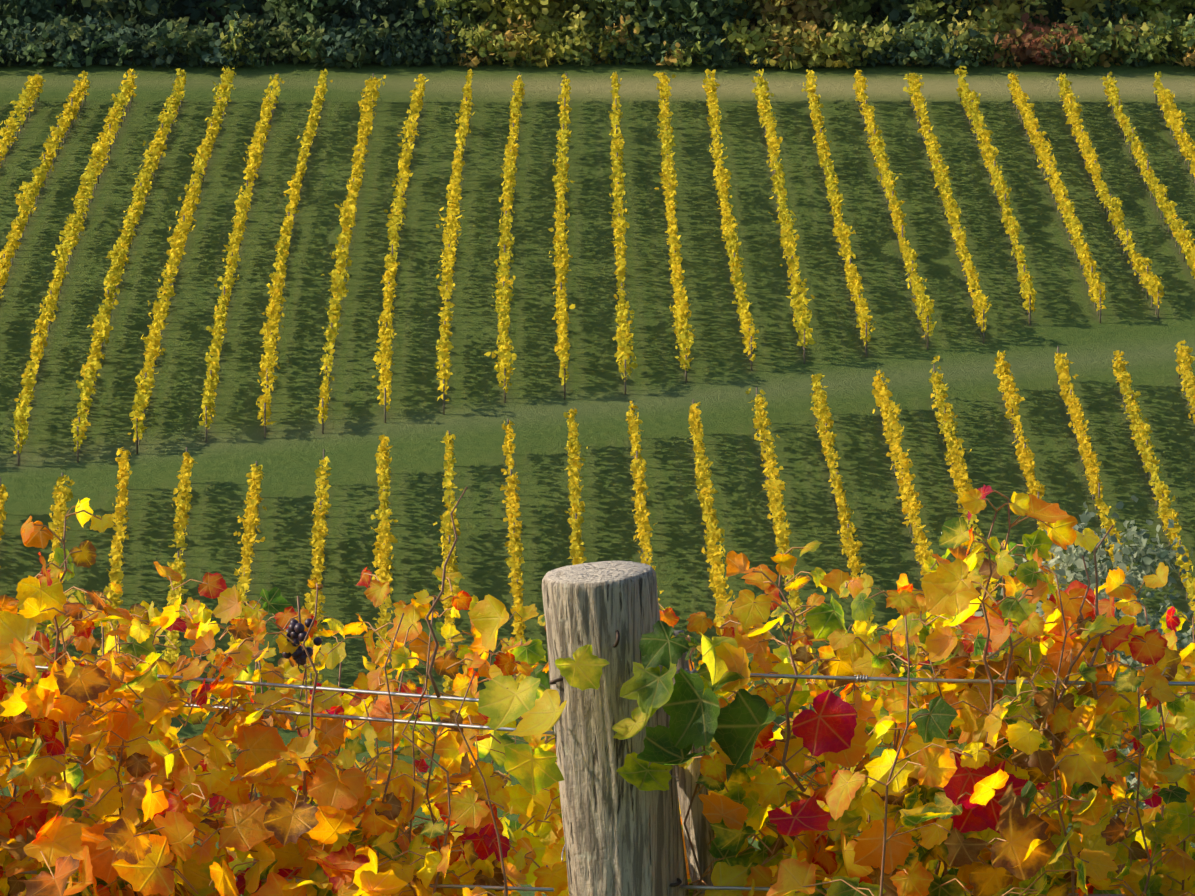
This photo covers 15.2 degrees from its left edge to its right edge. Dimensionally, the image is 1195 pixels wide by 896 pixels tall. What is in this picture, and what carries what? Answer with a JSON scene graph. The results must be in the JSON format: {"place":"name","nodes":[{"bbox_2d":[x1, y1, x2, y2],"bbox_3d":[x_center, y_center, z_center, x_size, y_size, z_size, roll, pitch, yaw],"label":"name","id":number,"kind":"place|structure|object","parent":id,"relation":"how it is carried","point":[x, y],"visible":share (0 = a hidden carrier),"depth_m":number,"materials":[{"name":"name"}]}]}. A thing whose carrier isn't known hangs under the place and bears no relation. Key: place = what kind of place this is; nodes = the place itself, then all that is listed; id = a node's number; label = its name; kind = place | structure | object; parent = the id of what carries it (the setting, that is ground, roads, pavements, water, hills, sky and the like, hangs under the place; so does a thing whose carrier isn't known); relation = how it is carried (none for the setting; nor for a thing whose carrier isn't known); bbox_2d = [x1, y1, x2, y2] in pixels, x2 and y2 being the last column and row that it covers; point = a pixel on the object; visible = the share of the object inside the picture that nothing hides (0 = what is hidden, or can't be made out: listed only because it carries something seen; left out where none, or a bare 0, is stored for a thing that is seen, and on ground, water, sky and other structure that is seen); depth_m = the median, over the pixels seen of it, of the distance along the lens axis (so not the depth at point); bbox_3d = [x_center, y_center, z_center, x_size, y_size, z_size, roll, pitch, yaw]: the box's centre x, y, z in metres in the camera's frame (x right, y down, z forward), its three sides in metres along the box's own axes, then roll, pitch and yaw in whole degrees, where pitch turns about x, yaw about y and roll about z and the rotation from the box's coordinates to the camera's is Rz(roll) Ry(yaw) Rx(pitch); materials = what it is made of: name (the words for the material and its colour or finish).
{"place":"outdoors","nodes":[
{"label":"outdoors","id":0,"kind":"place"},
{"bbox_2d":[0,0,1194,895],"bbox_3d":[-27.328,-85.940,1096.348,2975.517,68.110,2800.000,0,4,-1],"label":"terrain","id":1,"kind":"structure","parent":0,"point":[660,387],"depth_m":205.96,"materials":[{"name":"green plant"}]},
{"bbox_2d":[0,65,1194,708],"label":"vine foliage","id":2,"kind":"object","parent":1,"relation":"on","point":[622,337],"visible":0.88,"depth_m":207.01,"materials":[{"name":"yellow plant"}]},
{"bbox_2d":[0,73,1194,708],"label":"posts","id":3,"kind":"object","parent":1,"relation":"on","point":[622,289],"visible":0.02,"depth_m":210.75,"materials":[{"name":"brown wood"}]},
{"bbox_2d":[0,0,1194,69],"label":"tree line","id":4,"kind":"object","parent":1,"relation":"on","point":[554,31],"depth_m":247.48,"materials":[{"name":"green plant"}]},
{"bbox_2d":[3,571,1194,891],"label":"leaves","id":5,"kind":"object","parent":1,"relation":"on","point":[515,677],"visible":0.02,"depth_m":6.97,"materials":[{"name":"plant"}]},
{"bbox_2d":[542,561,688,895],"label":"wooden post","id":6,"kind":"object","parent":1,"relation":"on","point":[623,836],"visible":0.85,"depth_m":4.73,"materials":[{"name":"grey wood"}]},
{"bbox_2d":[0,486,1194,895],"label":"vine canes","id":7,"kind":"object","parent":6,"relation":"attached to","point":[696,790],"visible":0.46,"depth_m":4.79,"materials":[{"name":"brown plant"}]},
{"bbox_2d":[297,596,300,668],"bbox_3d":[-0.327,0.202,4.904,0.004,0.080,0.003,0,4,-1],"label":"grape stem","id":8,"kind":"object","parent":7,"relation":"hanging from","point":[298,604],"visible":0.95,"depth_m":4.90,"materials":[{"name":"plant"}]},
{"bbox_2d":[282,618,321,664],"bbox_3d":[-0.323,0.213,4.905,0.041,0.050,0.041,3,5,41],"label":"grape bunch","id":9,"kind":"object","parent":7,"relation":"on","point":[295,629],"visible":0.94,"depth_m":4.90,"materials":[{"name":"purple food"}]},
{"bbox_2d":[0,485,1194,895],"bbox_3d":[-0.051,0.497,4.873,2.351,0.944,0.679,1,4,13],"label":"vine leaves","id":10,"kind":"object","parent":7,"relation":"on","point":[736,733],"visible":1,"depth_m":4.78,"materials":[{"name":"orange plant"}]},
{"bbox_2d":[4,664,1194,895],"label":"trellis wires","id":11,"kind":"object","parent":6,"relation":"attached to","point":[856,678],"visible":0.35,"depth_m":4.81,"materials":[{"name":"silver metal"}]},
{"bbox_2d":[549,630,681,886],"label":"wire staples","id":12,"kind":"object","parent":6,"relation":"attached to","point":[679,881],"visible":0.81,"depth_m":4.73,"materials":[{"name":"metal"}]},
{"bbox_2d":[672,630,716,895],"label":"vine trunk","id":13,"kind":"object","parent":1,"relation":"on","point":[700,831],"visible":0.42,"depth_m":4.87,"materials":[{"name":"brown wood"}]},
{"bbox_2d":[941,495,1194,877],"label":"shrub","id":14,"kind":"object","parent":1,"relation":"on","point":[1143,550],"depth_m":32.00,"materials":[{"name":"green plant"}]}
]}

